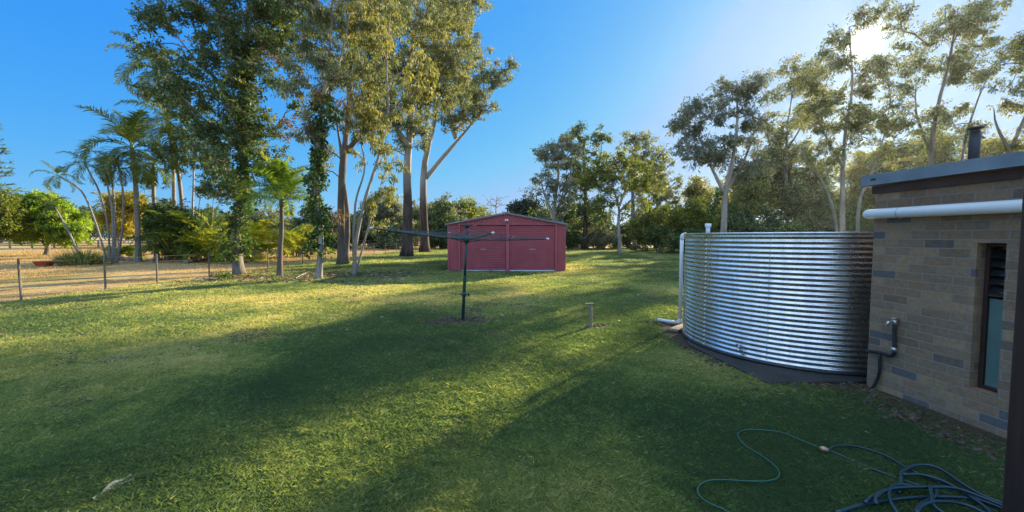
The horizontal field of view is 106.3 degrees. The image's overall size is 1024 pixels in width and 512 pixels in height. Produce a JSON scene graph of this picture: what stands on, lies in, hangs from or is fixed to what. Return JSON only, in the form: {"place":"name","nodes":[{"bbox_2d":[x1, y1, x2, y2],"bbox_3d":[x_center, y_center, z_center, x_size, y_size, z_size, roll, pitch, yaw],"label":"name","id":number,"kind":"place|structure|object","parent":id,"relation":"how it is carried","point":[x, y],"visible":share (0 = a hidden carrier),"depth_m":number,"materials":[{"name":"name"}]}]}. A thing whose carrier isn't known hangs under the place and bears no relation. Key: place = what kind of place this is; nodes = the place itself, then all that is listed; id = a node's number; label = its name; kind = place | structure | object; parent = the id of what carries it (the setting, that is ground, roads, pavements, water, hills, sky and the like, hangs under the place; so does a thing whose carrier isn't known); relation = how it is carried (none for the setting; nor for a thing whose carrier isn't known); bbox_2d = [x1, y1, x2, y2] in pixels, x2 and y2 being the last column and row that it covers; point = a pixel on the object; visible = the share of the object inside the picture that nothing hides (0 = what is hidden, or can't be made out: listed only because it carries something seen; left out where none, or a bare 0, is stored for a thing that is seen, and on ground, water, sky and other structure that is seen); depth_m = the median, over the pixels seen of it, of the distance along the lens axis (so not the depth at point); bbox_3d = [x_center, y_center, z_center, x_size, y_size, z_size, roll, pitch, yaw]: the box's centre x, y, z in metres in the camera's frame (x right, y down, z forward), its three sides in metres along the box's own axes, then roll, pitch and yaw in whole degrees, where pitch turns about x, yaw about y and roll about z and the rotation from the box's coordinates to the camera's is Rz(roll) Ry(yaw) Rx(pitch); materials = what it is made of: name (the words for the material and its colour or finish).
{"place":"outdoors","nodes":[
{"label":"outdoors","id":0,"kind":"place"},
{"bbox_2d":[0,246,437,301],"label":"paddock","id":1,"kind":"structure","parent":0,"point":[124,276],"depth_m":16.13,"materials":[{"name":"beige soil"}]},
{"bbox_2d":[0,124,22,209],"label":"pine tree","id":2,"kind":"object","parent":1,"relation":"on","point":[3,150],"visible":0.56,"depth_m":31.09,"materials":[{"name":"green plant"}]},
{"bbox_2d":[0,186,31,242],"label":"fruit tree","id":3,"kind":"object","parent":1,"relation":"on","point":[10,225],"visible":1,"depth_m":30.05,"materials":[{"name":"green plant"}]},
{"bbox_2d":[7,187,99,254],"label":"fruit tree","id":4,"kind":"object","parent":1,"relation":"on","point":[50,230],"visible":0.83,"depth_m":32.22,"materials":[{"name":"green plant"}]},
{"bbox_2d":[39,193,78,251],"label":"palm tree","id":5,"kind":"object","parent":1,"relation":"on","point":[56,207],"visible":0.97,"depth_m":23.88,"materials":[{"name":"green plant"}]},
{"bbox_2d":[29,161,107,258],"bbox_3d":[-27.659,-2.753,24.231,3.759,6.527,2.240,0,3,0],"label":"palm tree","id":6,"kind":"object","parent":1,"relation":"on","point":[58,169],"visible":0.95,"depth_m":24.34,"materials":[{"name":"green plant"}]},
{"bbox_2d":[41,245,117,265],"bbox_3d":[-24.493,-0.063,21.754,3.850,1.195,3.876,0,3,0],"label":"grass tussock","id":7,"kind":"object","parent":1,"relation":"on","point":[80,257],"depth_m":21.46,"materials":[{"name":"green plant"}]},
{"bbox_2d":[55,145,110,261],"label":"palm tree","id":8,"kind":"object","parent":1,"relation":"on","point":[94,181],"visible":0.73,"depth_m":23.69,"materials":[{"name":"green plant"}]},
{"bbox_2d":[77,146,128,263],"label":"palm tree","id":9,"kind":"object","parent":1,"relation":"on","point":[111,178],"visible":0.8,"depth_m":22.46,"materials":[{"name":"green plant"}]},
{"bbox_2d":[92,147,129,261],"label":"palm tree","id":10,"kind":"object","parent":1,"relation":"on","point":[115,235],"visible":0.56,"depth_m":23.86,"materials":[{"name":"green plant"}]},
{"bbox_2d":[98,151,145,262],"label":"palm tree","id":11,"kind":"object","parent":1,"relation":"on","point":[120,177],"visible":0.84,"depth_m":23.24,"materials":[{"name":"green plant"}]},
{"bbox_2d":[88,189,160,245],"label":"flowering tree","id":12,"kind":"object","parent":1,"relation":"on","point":[129,226],"visible":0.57,"depth_m":31.36,"materials":[{"name":"yellow plant"}]},
{"bbox_2d":[101,245,147,258],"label":"bush","id":13,"kind":"object","parent":1,"relation":"on","point":[126,250],"visible":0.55,"depth_m":28.04,"materials":[{"name":"green plant"}]},
{"bbox_2d":[72,104,187,261],"bbox_3d":[-23.454,-4.367,23.967,5.288,9.748,5.736,0,3,0],"label":"palm tree","id":14,"kind":"object","parent":1,"relation":"on","point":[129,131],"visible":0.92,"depth_m":23.32,"materials":[{"name":"green plant"}]},
{"bbox_2d":[101,186,171,242],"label":"distant tree","id":15,"kind":"object","parent":1,"relation":"on","point":[161,204],"visible":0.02,"depth_m":58.43,"materials":[{"name":"green plant"}]},
{"bbox_2d":[104,30,191,247],"bbox_3d":[-27.737,-8.185,29.570,5.872,16.823,5.563,1,3,26],"label":"palm tree","id":16,"kind":"object","parent":1,"relation":"on","point":[140,80],"visible":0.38,"depth_m":28.88,"materials":[{"name":"green plant"}]},
{"bbox_2d":[118,224,190,259],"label":"cane palm","id":17,"kind":"object","parent":1,"relation":"on","point":[152,247],"visible":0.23,"depth_m":26.29,"materials":[{"name":"green plant"}]},
{"bbox_2d":[121,150,188,258],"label":"palm tree","id":18,"kind":"object","parent":1,"relation":"on","point":[153,180],"visible":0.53,"depth_m":26.73,"materials":[{"name":"green plant"}]},
{"bbox_2d":[114,99,206,208],"bbox_3d":[-23.491,-5.213,26.769,4.735,11.156,4.744,-1,3,-26],"label":"palm tree","id":19,"kind":"object","parent":1,"relation":"on","point":[172,144],"visible":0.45,"depth_m":25.90,"materials":[{"name":"green plant"}]},
{"bbox_2d":[139,198,204,259],"bbox_3d":[-22.422,-1.724,25.195,3.901,4.382,2.994,2,3,30],"label":"shrub","id":20,"kind":"object","parent":1,"relation":"on","point":[149,221],"visible":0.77,"depth_m":24.57,"materials":[{"name":"green plant"}]},
{"bbox_2d":[125,195,233,260],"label":"cane palm","id":21,"kind":"object","parent":1,"relation":"on","point":[178,249],"visible":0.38,"depth_m":24.41,"materials":[{"name":"green plant"}]},
{"bbox_2d":[159,98,236,258],"bbox_3d":[-21.503,-5.406,26.706,5.600,11.594,3.499,0,3,0],"label":"gum tree","id":22,"kind":"object","parent":1,"relation":"on","point":[194,148],"visible":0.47,"depth_m":26.34,"materials":[{"name":"green plant"}]},
{"bbox_2d":[0,240,419,248],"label":"rail fence","id":23,"kind":"object","parent":1,"relation":"on","point":[54,245],"visible":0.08,"depth_m":51.87,"materials":[{"name":"brown wood"}]},
{"bbox_2d":[190,203,244,229],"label":"distant tree","id":24,"kind":"object","parent":1,"relation":"on","point":[206,211],"visible":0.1,"depth_m":60.02,"materials":[{"name":"green plant"}]},
{"bbox_2d":[173,208,270,262],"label":"cane palm","id":25,"kind":"object","parent":1,"relation":"on","point":[202,248],"visible":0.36,"depth_m":23.95,"materials":[{"name":"green plant"}]},
{"bbox_2d":[199,218,302,263],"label":"cane palm","id":26,"kind":"object","parent":1,"relation":"on","point":[259,231],"visible":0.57,"depth_m":24.14,"materials":[{"name":"green plant"}]},
{"bbox_2d":[243,204,292,242],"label":"distant tree","id":27,"kind":"object","parent":1,"relation":"on","point":[258,216],"visible":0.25,"depth_m":62.33,"materials":[{"name":"green plant"}]},
{"bbox_2d":[265,223,331,257],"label":"cane palm","id":28,"kind":"object","parent":1,"relation":"on","point":[300,231],"visible":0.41,"depth_m":29.53,"materials":[{"name":"green plant"}]},
{"bbox_2d":[284,204,334,238],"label":"distant tree","id":29,"kind":"object","parent":1,"relation":"on","point":[296,221],"visible":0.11,"depth_m":58.32,"materials":[{"name":"green plant"}]},
{"bbox_2d":[311,215,359,248],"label":"undergrowth tree","id":30,"kind":"object","parent":1,"relation":"on","point":[334,226],"visible":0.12,"depth_m":49.30,"materials":[{"name":"green plant"}]},
{"bbox_2d":[350,200,380,247],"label":"undergrowth tree","id":31,"kind":"object","parent":1,"relation":"on","point":[367,238],"visible":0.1,"depth_m":52.68,"materials":[{"name":"green plant"}]},
{"bbox_2d":[356,191,415,247],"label":"distant tree","id":32,"kind":"object","parent":1,"relation":"on","point":[392,212],"visible":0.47,"depth_m":50.38,"materials":[{"name":"green plant"}]},
{"bbox_2d":[368,218,418,248],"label":"undergrowth tree","id":33,"kind":"object","parent":1,"relation":"on","point":[389,238],"visible":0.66,"depth_m":49.28,"materials":[{"name":"green plant"}]},
{"bbox_2d":[412,198,419,244],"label":"distant tree","id":34,"kind":"object","parent":1,"relation":"on","point":[416,212],"visible":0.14,"depth_m":62.64,"materials":[{"name":"green plant"}]},
{"bbox_2d":[0,238,664,248],"bbox_3d":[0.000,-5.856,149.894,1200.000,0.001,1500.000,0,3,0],"label":"ground","id":35,"kind":"structure","parent":0,"point":[145,241],"depth_m":81.57,"materials":[{"name":"beige soil"}]},
{"bbox_2d":[74,203,126,244],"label":"distant tree","id":36,"kind":"object","parent":35,"relation":"on","point":[94,232],"visible":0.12,"depth_m":77.73,"materials":[{"name":"green plant"}]},
{"bbox_2d":[0,243,396,299],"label":"wire fence","id":37,"kind":"object","parent":35,"relation":"on","point":[19,269],"visible":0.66,"depth_m":11.64,"materials":[{"name":"grey metal"}]},
{"bbox_2d":[413,198,466,248],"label":"undergrowth tree","id":38,"kind":"object","parent":35,"relation":"on","point":[441,211],"visible":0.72,"depth_m":51.26,"materials":[{"name":"green plant"}]},
{"bbox_2d":[415,191,466,223],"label":"distant tree","id":39,"kind":"object","parent":35,"relation":"on","point":[446,198],"visible":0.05,"depth_m":58.94,"materials":[{"name":"green plant"}]},
{"bbox_2d":[454,194,487,220],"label":"distant tree","id":40,"kind":"object","parent":35,"relation":"on","point":[471,208],"visible":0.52,"depth_m":73.52,"materials":[{"name":"green plant"}]},
{"bbox_2d":[505,193,549,216],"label":"distant tree","id":41,"kind":"object","parent":35,"relation":"on","point":[519,207],"visible":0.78,"depth_m":60.79,"materials":[{"name":"green plant"}]},
{"bbox_2d":[527,207,574,229],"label":"undergrowth tree","id":42,"kind":"object","parent":35,"relation":"on","point":[545,211],"visible":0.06,"depth_m":53.03,"materials":[{"name":"green plant"}]},
{"bbox_2d":[556,191,589,247],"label":"undergrowth tree","id":43,"kind":"object","parent":35,"relation":"on","point":[570,216],"visible":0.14,"depth_m":55.42,"materials":[{"name":"green plant"}]},
{"bbox_2d":[579,213,623,247],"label":"undergrowth tree","id":44,"kind":"object","parent":35,"relation":"on","point":[609,227],"visible":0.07,"depth_m":55.49,"materials":[{"name":"green plant"}]},
{"bbox_2d":[606,209,655,247],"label":"undergrowth tree","id":45,"kind":"object","parent":35,"relation":"on","point":[626,243],"visible":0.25,"depth_m":54.32,"materials":[{"name":"green plant"}]},
{"bbox_2d":[705,186,731,221],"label":"bushy tree","id":46,"kind":"object","parent":35,"relation":"on","point":[717,193],"visible":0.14,"depth_m":53.40,"materials":[{"name":"green plant"}]},
{"bbox_2d":[757,141,801,219],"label":"bushy tree","id":47,"kind":"object","parent":35,"relation":"on","point":[778,178],"visible":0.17,"depth_m":50.98,"materials":[{"name":"green plant"}]},
{"bbox_2d":[744,52,838,222],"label":"gum tree","id":48,"kind":"object","parent":35,"relation":"on","point":[780,136],"visible":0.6,"depth_m":48.67,"materials":[{"name":"green plant"}]},
{"bbox_2d":[830,146,877,209],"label":"bushy tree","id":49,"kind":"object","parent":35,"relation":"on","point":[852,172],"visible":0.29,"depth_m":53.03,"materials":[{"name":"green plant"}]},
{"bbox_2d":[846,133,928,208],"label":"bushy tree","id":50,"kind":"object","parent":35,"relation":"on","point":[901,152],"visible":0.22,"depth_m":48.15,"materials":[{"name":"green plant"}]},
{"bbox_2d":[903,118,967,168],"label":"bushy tree","id":51,"kind":"object","parent":35,"relation":"on","point":[942,156],"visible":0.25,"depth_m":55.36,"materials":[{"name":"green plant"}]},
{"bbox_2d":[879,0,1014,165],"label":"gum tree","id":52,"kind":"object","parent":35,"relation":"on","point":[958,69],"visible":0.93,"depth_m":25.14,"materials":[{"name":"green plant"}]},
{"bbox_2d":[946,130,1023,162],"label":"bushy tree","id":53,"kind":"object","parent":35,"relation":"on","point":[989,153],"visible":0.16,"depth_m":52.25,"materials":[{"name":"green plant"}]},
{"bbox_2d":[0,248,1006,511],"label":"lawn","id":54,"kind":"structure","parent":0,"point":[682,342],"depth_m":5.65,"materials":[{"name":"green plant"}]},
{"bbox_2d":[92,474,137,499],"bbox_3d":[-2.467,1.440,2.395,0.091,0.046,0.239,0,3,0],"label":"bark strip","id":55,"kind":"object","parent":54,"relation":"on","point":[107,487],"visible":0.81,"depth_m":2.39,"materials":[{"name":"beige plant"}]},
{"bbox_2d":[123,0,316,274],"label":"gum tree","id":56,"kind":"object","parent":54,"relation":"on","point":[261,11],"visible":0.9,"depth_m":15.56,"materials":[{"name":"green plant"}]},
{"bbox_2d":[207,36,267,261],"bbox_3d":[-11.478,-4.078,16.233,2.211,9.732,1.987,0,3,0],"label":"climbing vine","id":57,"kind":"object","parent":56,"relation":"attached to","point":[241,228],"visible":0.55,"depth_m":16.12,"materials":[{"name":"green plant"}]},
{"bbox_2d":[226,150,326,275],"bbox_3d":[-9.360,-1.662,15.636,3.672,5.176,3.785,0,3,0],"label":"palm tree","id":58,"kind":"object","parent":54,"relation":"on","point":[281,180],"visible":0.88,"depth_m":15.20,"materials":[{"name":"green plant"}]},
{"bbox_2d":[270,0,372,278],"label":"gum tree","id":59,"kind":"object","parent":54,"relation":"on","point":[333,69],"visible":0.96,"depth_m":14.11,"materials":[{"name":"green plant"}]},
{"bbox_2d":[298,94,344,267],"bbox_3d":[-7.140,-2.555,14.440,1.707,6.869,1.365,-1,3,-15],"label":"climbing vine","id":60,"kind":"object","parent":59,"relation":"attached to","point":[311,246],"visible":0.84,"depth_m":14.31,"materials":[{"name":"green plant"}]},
{"bbox_2d":[304,0,437,264],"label":"gum tree","id":61,"kind":"object","parent":54,"relation":"on","point":[343,254],"visible":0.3,"depth_m":21.32,"materials":[{"name":"green plant"}]},
{"bbox_2d":[328,0,441,274],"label":"gum tree","id":62,"kind":"object","parent":54,"relation":"on","point":[380,42],"visible":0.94,"depth_m":15.65,"materials":[{"name":"green plant"}]},
{"bbox_2d":[344,0,494,256],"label":"gum tree","id":63,"kind":"object","parent":54,"relation":"on","point":[447,61],"visible":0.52,"depth_m":30.05,"materials":[{"name":"green plant"}]},
{"bbox_2d":[370,224,548,320],"bbox_3d":[-0.858,0.364,7.281,2.448,1.951,2.448,1,3,25],"label":"clothes hoist","id":64,"kind":"object","parent":54,"relation":"on","point":[466,238],"visible":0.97,"depth_m":7.19,"materials":[{"name":"dark green painted metal"},{"name":"wire"}]},
{"bbox_2d":[412,0,520,251],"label":"gum tree","id":65,"kind":"object","parent":54,"relation":"on","point":[477,109],"visible":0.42,"depth_m":39.04,"materials":[{"name":"green plant"}]},
{"bbox_2d":[445,212,567,270],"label":"garden shed","id":66,"kind":"structure","parent":54,"relation":"on","point":[533,255],"depth_m":17.81,"materials":[{"name":"red metal"}]},
{"bbox_2d":[461,225,505,270],"bbox_3d":[-1.335,-0.352,17.807,2.090,2.120,0.055,0,3,0],"label":"roller door","id":67,"kind":"structure","parent":66,"relation":"in","point":[482,255],"depth_m":17.83,"materials":[{"name":"red metal"}]},
{"bbox_2d":[510,225,554,270],"bbox_3d":[0.940,-0.352,17.807,2.100,2.120,0.055,0,3,0],"label":"roller door","id":68,"kind":"structure","parent":66,"relation":"in","point":[525,255],"depth_m":17.82,"materials":[{"name":"red metal"}]},
{"bbox_2d":[518,133,586,231],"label":"gum tree","id":69,"kind":"object","parent":54,"relation":"on","point":[557,155],"visible":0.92,"depth_m":44.23,"materials":[{"name":"green plant"}]},
{"bbox_2d":[566,225,581,248],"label":"shrub","id":70,"kind":"object","parent":54,"relation":"on","point":[570,237],"visible":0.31,"depth_m":51.12,"materials":[{"name":"green plant"}]},
{"bbox_2d":[549,119,619,248],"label":"gum tree","id":71,"kind":"object","parent":54,"relation":"on","point":[576,130],"visible":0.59,"depth_m":48.23,"materials":[{"name":"green plant"}]},
{"bbox_2d":[578,223,626,248],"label":"shrub","id":72,"kind":"object","parent":54,"relation":"on","point":[603,237],"visible":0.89,"depth_m":49.10,"materials":[{"name":"green plant"}]},
{"bbox_2d":[572,144,677,253],"bbox_3d":[10.221,-5.140,35.395,9.289,10.218,4.593,0,3,-7],"label":"gum tree","id":73,"kind":"object","parent":54,"relation":"on","point":[623,162],"visible":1,"depth_m":34.87,"materials":[{"name":"green plant"}]},
{"bbox_2d":[624,201,658,250],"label":"shrub","id":74,"kind":"object","parent":54,"relation":"on","point":[637,223],"visible":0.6,"depth_m":41.39,"materials":[{"name":"green plant"}]},
{"bbox_2d":[616,130,685,249],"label":"gum tree","id":75,"kind":"object","parent":54,"relation":"on","point":[646,136],"visible":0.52,"depth_m":44.86,"materials":[{"name":"green plant"}]},
{"bbox_2d":[638,222,679,251],"bbox_3d":[14.885,-1.880,38.840,4.131,3.392,3.783,0,3,0],"label":"shrub","id":76,"kind":"object","parent":54,"relation":"on","point":[655,234],"visible":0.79,"depth_m":38.44,"materials":[{"name":"green plant"}]},
{"bbox_2d":[646,202,685,251],"bbox_3d":[16.672,-2.937,40.074,5.231,5.355,4.294,0,3,0],"label":"shrub","id":77,"kind":"object","parent":54,"relation":"on","point":[669,213],"visible":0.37,"depth_m":39.56,"materials":[{"name":"green plant"}]},
{"bbox_2d":[660,226,710,250],"bbox_3d":[16.953,-1.455,36.264,5.793,2.810,3.820,0,3,0],"label":"shrub","id":78,"kind":"object","parent":54,"relation":"on","point":[673,241],"visible":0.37,"depth_m":35.75,"materials":[{"name":"green plant"}]},
{"bbox_2d":[672,193,720,232],"bbox_3d":[18.241,-3.120,37.754,4.631,5.935,3.811,0,3,0],"label":"shrub","id":79,"kind":"object","parent":54,"relation":"on","point":[694,215],"visible":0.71,"depth_m":37.27,"materials":[{"name":"green plant"}]},
{"bbox_2d":[679,174,718,208],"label":"shrub","id":80,"kind":"object","parent":54,"relation":"on","point":[697,187],"visible":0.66,"depth_m":41.05,"materials":[{"name":"green plant"}]},
{"bbox_2d":[423,315,1004,471],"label":"soil clods","id":81,"kind":"object","parent":54,"relation":"on","point":[910,415],"visible":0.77,"depth_m":3.50,"materials":[{"name":"brown soil"}]},
{"bbox_2d":[663,67,783,232],"bbox_3d":[10.801,-4.442,19.873,5.935,10.353,3.018,0,3,0],"label":"gum tree","id":82,"kind":"object","parent":54,"relation":"on","point":[745,89],"visible":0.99,"depth_m":19.54,"materials":[{"name":"green plant"}]},
{"bbox_2d":[713,201,775,232],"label":"undergrowth tree","id":83,"kind":"object","parent":54,"relation":"on","point":[737,222],"visible":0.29,"depth_m":36.71,"materials":[{"name":"green plant"}]},
{"bbox_2d":[714,160,779,222],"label":"bushy tree","id":84,"kind":"object","parent":54,"relation":"on","point":[749,196],"visible":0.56,"depth_m":46.54,"materials":[{"name":"green plant"}]},
{"bbox_2d":[697,429,828,511],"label":"garden hose","id":85,"kind":"object","parent":54,"relation":"on","point":[823,449],"visible":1,"depth_m":2.50,"materials":[{"name":"green plastic"}]},
{"bbox_2d":[755,202,786,231],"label":"undergrowth tree","id":86,"kind":"object","parent":54,"relation":"on","point":[774,221],"visible":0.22,"depth_m":42.02,"materials":[{"name":"green plant"}]},
{"bbox_2d":[685,338,866,384],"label":"tank slab","id":87,"kind":"structure","parent":54,"relation":"on","point":[779,375],"depth_m":4.37,"materials":[{"name":"concrete"}]},
{"bbox_2d":[682,223,873,376],"bbox_3d":[4.090,0.391,5.647,2.888,1.755,2.888,0,3,0],"label":"water tank","id":88,"kind":"object","parent":87,"relation":"on","point":[800,301],"visible":0.68,"depth_m":4.54,"materials":[{"name":"metal"}]},
{"bbox_2d":[657,232,685,324],"bbox_3d":[2.894,0.403,6.957,0.492,1.659,0.122,2,4,39],"label":"drain pipe","id":89,"kind":"object","parent":88,"relation":"attached to","point":[679,320],"visible":0.97,"depth_m":6.85,"materials":[{"name":"white plastic"}]},
{"bbox_2d":[776,220,814,231],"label":"undergrowth tree","id":90,"kind":"object","parent":54,"relation":"on","point":[793,227],"visible":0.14,"depth_m":37.17,"materials":[{"name":"green plant"}]},
{"bbox_2d":[773,161,863,224],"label":"bushy tree","id":91,"kind":"object","parent":54,"relation":"on","point":[801,199],"visible":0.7,"depth_m":45.17,"materials":[{"name":"green plant"}]},
{"bbox_2d":[797,208,849,231],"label":"undergrowth tree","id":92,"kind":"object","parent":54,"relation":"on","point":[827,224],"visible":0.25,"depth_m":41.78,"materials":[{"name":"green plant"}]},
{"bbox_2d":[789,201,873,231],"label":"bushy tree","id":93,"kind":"object","parent":54,"relation":"on","point":[849,224],"visible":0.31,"depth_m":41.61,"materials":[{"name":"green plant"}]},
{"bbox_2d":[786,0,927,231],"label":"gum tree","id":94,"kind":"object","parent":54,"relation":"on","point":[876,66],"visible":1,"depth_m":21.42,"materials":[{"name":"green plant"}]},
{"bbox_2d":[828,444,1001,511],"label":"hose coil","id":95,"kind":"object","parent":54,"relation":"on","point":[931,497],"visible":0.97,"depth_m":2.27,"materials":[{"name":"rubber"}]},
{"bbox_2d":[859,126,1023,438],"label":"brick outbuilding","id":96,"kind":"structure","parent":54,"relation":"on","point":[943,289],"depth_m":3.38,"materials":[{"name":"brown brick"}]},
{"bbox_2d":[865,317,898,388],"bbox_3d":[3.740,1.012,3.921,0.122,0.820,0.285,0,3,0],"label":"garden tap","id":97,"kind":"object","parent":96,"relation":"attached to","point":[894,324],"visible":0.98,"depth_m":3.80,"materials":[{"name":"black plastic"}]},
{"bbox_2d":[863,199,1021,218],"bbox_3d":[3.790,-0.402,3.230,0.129,0.132,1.612,0,3,-5],"label":"wall pipe","id":98,"kind":"object","parent":96,"relation":"attached to","point":[997,207],"depth_m":3.29,"materials":[{"name":"white plastic"}]},
{"bbox_2d":[978,243,1006,391],"bbox_3d":[3.979,0.504,3.137,0.066,1.214,0.171,0,3,-5],"label":"window","id":99,"kind":"structure","parent":96,"relation":"in","point":[992,310],"depth_m":3.17,"materials":[{"name":"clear glass"}]},
{"bbox_2d":[982,18,1023,153],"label":"gum tree","id":100,"kind":"object","parent":54,"relation":"on","point":[1017,47],"visible":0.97,"depth_m":19.72,"materials":[{"name":"green plant"}]},
{"bbox_2d":[1002,183,1023,511],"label":"verandah post","id":101,"kind":"object","parent":54,"relation":"on","point":[1013,494],"visible":1,"depth_m":1.94,"materials":[{"name":"wood"}]},
{"bbox_2d":[0,0,1023,237],"label":"sky","id":102,"kind":"structure","parent":0,"point":[620,65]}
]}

